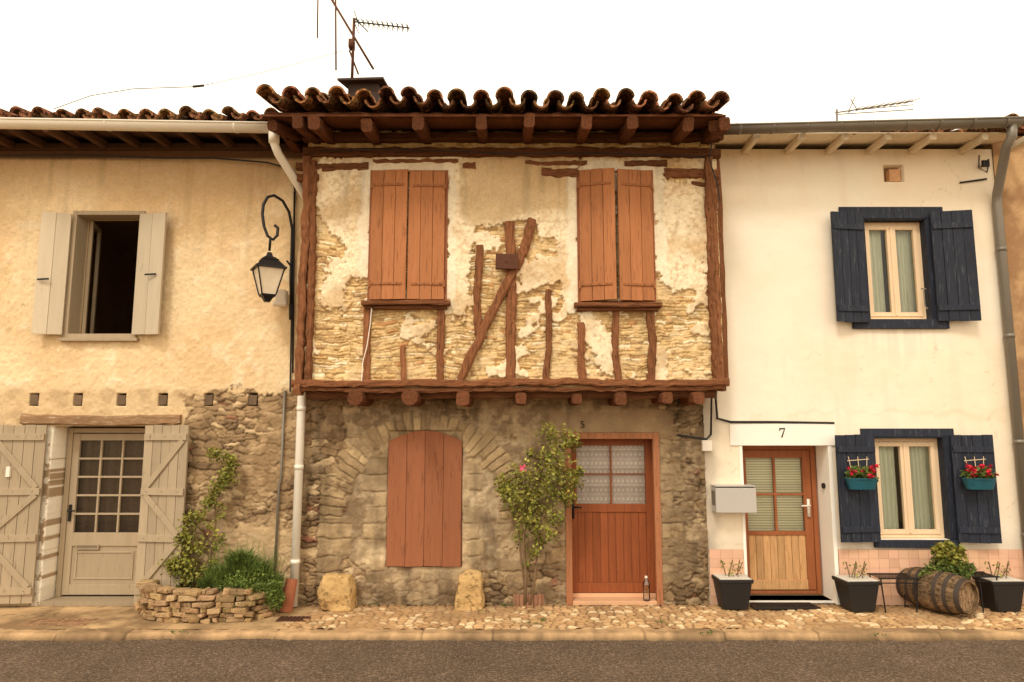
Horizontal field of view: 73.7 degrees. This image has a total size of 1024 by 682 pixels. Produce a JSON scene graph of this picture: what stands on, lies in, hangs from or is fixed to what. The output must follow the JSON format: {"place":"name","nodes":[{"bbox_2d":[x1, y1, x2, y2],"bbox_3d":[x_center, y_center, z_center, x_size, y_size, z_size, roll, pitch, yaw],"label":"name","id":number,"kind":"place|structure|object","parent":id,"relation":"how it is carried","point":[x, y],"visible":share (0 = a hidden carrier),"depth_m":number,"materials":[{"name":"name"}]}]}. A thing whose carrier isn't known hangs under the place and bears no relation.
{"place":"outdoors","nodes":[
{"label":"outdoors","id":0,"kind":"place"},
{"bbox_2d":[0,639,1023,681],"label":"road","id":1,"kind":"structure","parent":0,"point":[233,660],"depth_m":6.34,"materials":[{"name":"grey asphalt"}]},
{"bbox_2d":[0,628,1023,641],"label":"kerb","id":2,"kind":"structure","parent":1,"relation":"on","point":[619,634],"depth_m":7.01,"materials":[{"name":"concrete"}]},
{"bbox_2d":[0,603,1023,629],"bbox_3d":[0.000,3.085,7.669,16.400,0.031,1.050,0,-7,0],"label":"pavement","id":3,"kind":"structure","parent":0,"point":[450,617],"depth_m":7.58,"materials":[{"name":"stone"}]},
{"bbox_2d":[18,618,97,625],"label":"paving setts","id":4,"kind":"structure","parent":3,"relation":"on","point":[62,621],"depth_m":7.42,"materials":[{"name":"beige stone"}]},
{"bbox_2d":[0,105,307,606],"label":"stucco house","id":5,"kind":"structure","parent":3,"relation":"on","point":[144,347],"depth_m":8.44,"materials":[{"name":"paint"}]},
{"bbox_2d":[0,413,189,605],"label":"door","id":6,"kind":"structure","parent":5,"relation":"in","point":[124,495],"depth_m":8.29,"materials":[{"name":"beige paint"}]},
{"bbox_2d":[31,211,166,341],"bbox_3d":[-5.092,-0.792,8.790,1.563,1.668,0.798,0,-7,0],"label":"window","id":7,"kind":"structure","parent":5,"relation":"in","point":[50,294],"depth_m":8.49,"materials":[{"name":"beige paint"}]},
{"bbox_2d":[0,154,295,391],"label":"utility cable","id":8,"kind":"object","parent":5,"relation":"attached to","point":[179,158],"visible":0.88,"depth_m":8.65,"materials":[{"name":"black plastic"}]},
{"bbox_2d":[54,51,340,108],"bbox_3d":[-4.139,-3.443,9.002,3.754,0.816,0.031,0,-7,0],"label":"overhead wire","id":9,"kind":"object","parent":5,"relation":"attached to","point":[196,86],"visible":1,"depth_m":8.98,"materials":[{"name":"black metal"}]},
{"bbox_2d":[250,191,294,372],"bbox_3d":[-2.895,-0.789,8.208,0.482,2.304,0.671,0,-7,0],"label":"street lamp","id":10,"kind":"object","parent":5,"relation":"attached to","point":[268,270],"visible":1,"depth_m":8.12,"materials":[{"name":"black metal"}]},
{"bbox_2d":[134,579,275,623],"bbox_3d":[-3.485,2.930,7.783,1.658,0.368,0.909,0,-7,0],"label":"stone planter","id":11,"kind":"object","parent":3,"relation":"on","point":[157,601],"visible":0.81,"depth_m":7.43,"materials":[{"name":"stone"}]},
{"bbox_2d":[157,446,241,587],"bbox_3d":[-3.651,2.090,8.008,0.926,1.693,0.296,0,-7,0],"label":"climbing rose","id":12,"kind":"object","parent":11,"relation":"in","point":[170,564],"visible":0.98,"depth_m":8.00,"materials":[{"name":"green plant"}]},
{"bbox_2d":[194,540,288,591],"bbox_3d":[-3.085,2.602,7.798,1.080,0.634,0.836,4,-8,-29],"label":"lavender bush","id":13,"kind":"object","parent":11,"relation":"in","point":[241,560],"visible":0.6,"depth_m":7.75,"materials":[{"name":"green plant"}]},
{"bbox_2d":[218,568,285,611],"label":"trailing grass","id":14,"kind":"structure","parent":11,"relation":"on","point":[273,590],"depth_m":7.55,"materials":[{"name":"green plant"}]},
{"bbox_2d":[279,578,297,612],"bbox_3d":[-2.573,2.926,7.854,0.126,0.371,0.183,-6,-9,40],"label":"roof tile","id":15,"kind":"object","parent":3,"relation":"on","point":[290,586],"visible":0.9,"depth_m":7.83,"materials":[{"name":"ceramic"}]},
{"bbox_2d":[275,616,310,621],"bbox_3d":[-2.409,3.060,7.521,0.340,0.014,0.180,0,-7,0],"label":"drain cover","id":16,"kind":"object","parent":3,"relation":"on","point":[290,618],"visible":1,"depth_m":7.50,"materials":[{"name":"metal"}]},
{"bbox_2d":[317,573,356,611],"bbox_3d":[-2.048,2.961,8.010,0.443,0.488,0.342,0,-7,0],"label":"guard stone","id":17,"kind":"object","parent":3,"relation":"on","point":[336,592],"visible":0.93,"depth_m":7.87,"materials":[{"name":"yellow stone"}]},
{"bbox_2d":[454,569,484,610],"bbox_3d":[-0.496,2.946,8.050,0.354,0.482,0.246,0,-7,0],"label":"guard stone","id":18,"kind":"object","parent":3,"relation":"on","point":[469,595],"visible":0.97,"depth_m":7.95,"materials":[{"name":"yellow stone"}]},
{"bbox_2d":[513,593,543,607],"bbox_3d":[0.199,3.093,8.233,0.436,0.146,0.372,0,-7,0],"label":"bed edging","id":19,"kind":"object","parent":3,"relation":"on","point":[538,599],"visible":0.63,"depth_m":8.09,"materials":[{"name":"ceramic"}]},
{"bbox_2d":[171,602,885,636],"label":"weeds","id":20,"kind":"object","parent":3,"relation":"on","point":[543,619],"visible":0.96,"depth_m":7.33,"materials":[{"name":"green plant"}]},
{"bbox_2d":[493,422,585,604],"bbox_3d":[0.318,1.990,7.997,1.092,2.086,0.523,0,-7,0],"label":"rose bush","id":21,"kind":"object","parent":3,"relation":"on","point":[509,491],"visible":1,"depth_m":7.97,"materials":[{"name":"green plant"}]},
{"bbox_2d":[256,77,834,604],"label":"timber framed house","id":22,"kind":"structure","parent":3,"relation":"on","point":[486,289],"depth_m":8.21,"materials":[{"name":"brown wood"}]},
{"bbox_2d":[317,0,409,77],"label":"roof antenna","id":23,"kind":"object","parent":22,"relation":"on","point":[351,42],"visible":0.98,"depth_m":9.34,"materials":[{"name":"metal"}]},
{"bbox_2d":[361,169,450,309],"bbox_3d":[-1.251,-1.232,8.190,1.046,1.726,0.158,0,-7,0],"label":"window","id":24,"kind":"structure","parent":22,"relation":"in","point":[428,189],"depth_m":8.17,"materials":[{"name":"brown paint"}]},
{"bbox_2d":[565,433,662,604],"bbox_3d":[1.225,2.152,8.388,1.154,2.033,0.305,0,-7,0],"label":"door","id":25,"kind":"structure","parent":22,"relation":"in","point":[614,536],"depth_m":8.44,"materials":[{"name":"red wood"}]},
{"bbox_2d":[574,168,662,311],"bbox_3d":[1.251,-1.221,8.176,1.033,1.750,0.183,0,-7,0],"label":"window","id":26,"kind":"structure","parent":22,"relation":"in","point":[595,188],"depth_m":8.14,"materials":[{"name":"brown paint"}]},
{"bbox_2d":[643,576,649,600],"bbox_3d":[1.606,2.957,8.164,0.084,0.285,0.082,0,-7,0],"label":"water bottle","id":27,"kind":"object","parent":22,"relation":"on","point":[648,589],"visible":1,"depth_m":8.18,"materials":[{"name":"clear plastic"}]},
{"bbox_2d":[711,559,753,609],"bbox_3d":[2.588,2.843,8.034,0.408,0.556,0.347,0,-7,0],"label":"plant pot","id":28,"kind":"object","parent":3,"relation":"on","point":[732,591],"visible":1,"depth_m":7.88,"materials":[{"name":"black plastic"}]},
{"bbox_2d":[750,602,820,608],"bbox_3d":[3.188,3.103,8.009,0.777,0.026,0.230,0,-7,0],"label":"doormat","id":29,"kind":"object","parent":3,"relation":"on","point":[781,605],"visible":1,"depth_m":7.96,"materials":[{"name":"black plastic"}]},
{"bbox_2d":[832,561,880,611],"bbox_3d":[4.005,2.832,7.944,0.408,0.556,0.347,0,-7,-3],"label":"plant pot","id":30,"kind":"object","parent":3,"relation":"on","point":[857,593],"visible":1,"depth_m":7.80,"materials":[{"name":"black plastic"}]},
{"bbox_2d":[703,116,1023,604],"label":"cream rendered house","id":31,"kind":"structure","parent":3,"relation":"on","point":[868,299],"depth_m":8.53,"materials":[{"name":"paint"}]},
{"bbox_2d":[710,484,756,512],"bbox_3d":[2.661,1.891,8.194,0.491,0.317,0.208,0,-7,0],"label":"mailbox","id":32,"kind":"object","parent":31,"relation":"attached to","point":[733,498],"visible":1,"depth_m":8.10,"materials":[{"name":"grey metal"}]},
{"bbox_2d":[729,424,839,604],"bbox_3d":[3.324,2.108,8.483,1.298,2.144,0.460,0,-7,0],"label":"door","id":33,"kind":"structure","parent":31,"relation":"in","point":[781,550],"depth_m":8.57,"materials":[{"name":"brown wood"}]},
{"bbox_2d":[844,457,879,489],"bbox_3d":[4.142,1.569,8.114,0.404,0.381,0.309,0,-7,0],"label":"flower box","id":34,"kind":"object","parent":31,"relation":"attached to","point":[862,478],"visible":1,"depth_m":8.05,"materials":[{"name":"teal plastic"}]},
{"bbox_2d":[835,97,919,120],"bbox_3d":[5.084,-3.134,9.568,1.114,0.616,0.402,0,-7,0],"label":"roof antenna","id":35,"kind":"object","parent":31,"relation":"on","point":[871,107],"visible":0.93,"depth_m":9.58,"materials":[{"name":"grey metal"}]},
{"bbox_2d":[830,207,981,328],"bbox_3d":[4.907,-0.930,8.694,1.776,1.581,0.417,0,-7,0],"label":"window","id":36,"kind":"structure","parent":31,"relation":"in","point":[932,275],"depth_m":8.60,"materials":[{"name":"blue wood"}]},
{"bbox_2d":[835,428,1001,547],"bbox_3d":[4.857,1.786,8.350,1.905,1.420,0.421,0,-7,0],"label":"window","id":37,"kind":"structure","parent":31,"relation":"in","point":[936,502],"depth_m":8.29,"materials":[{"name":"blue wood"}]},
{"bbox_2d":[959,457,998,489],"bbox_3d":[5.543,1.568,8.112,0.403,0.381,0.321,0,-7,0],"label":"flower box","id":38,"kind":"object","parent":31,"relation":"attached to","point":[980,477],"visible":1,"depth_m":8.05,"materials":[{"name":"teal plastic"}]},
{"bbox_2d":[866,573,920,612],"bbox_3d":[4.436,2.919,7.923,0.480,0.385,0.276,0,-7,0],"label":"wire plant stand","id":39,"kind":"object","parent":3,"relation":"on","point":[881,576],"visible":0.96,"depth_m":7.84,"materials":[{"name":"black metal"}]},
{"bbox_2d":[896,567,978,614],"bbox_3d":[4.903,2.876,7.889,0.472,0.472,0.740,3,-8,-25],"label":"wine barrel","id":40,"kind":"object","parent":3,"relation":"on","point":[947,592],"visible":0.96,"depth_m":7.67,"materials":[{"name":"brown wood"}]},
{"bbox_2d":[918,540,976,579],"bbox_3d":[5.031,2.577,7.902,0.687,0.552,0.374,0,-7,0],"label":"potted hydrangea","id":41,"kind":"object","parent":40,"relation":"in","point":[949,556],"visible":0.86,"depth_m":7.86,"materials":[{"name":"green plant"}]},
{"bbox_2d":[974,571,999,612],"bbox_3d":[5.457,2.909,7.924,0.260,0.404,0.276,0,-7,0],"label":"wire plant stand","id":42,"kind":"object","parent":3,"relation":"on","point":[981,574],"visible":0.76,"depth_m":7.81,"materials":[{"name":"black metal"}]},
{"bbox_2d":[972,561,1023,611],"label":"plant pot","id":43,"kind":"object","parent":3,"relation":"on","point":[1006,591],"visible":0.91,"depth_m":7.79,"materials":[{"name":"black plastic"}]},
{"bbox_2d":[976,113,1023,430],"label":"neighbouring house","id":44,"kind":"structure","parent":3,"relation":"on","point":[1013,201],"depth_m":8.70,"materials":[{"name":"paint"}]},
{"bbox_2d":[0,0,1023,130],"label":"sky","id":45,"kind":"structure","parent":0,"point":[774,60],"materials":[{"name":"white"}]}
]}

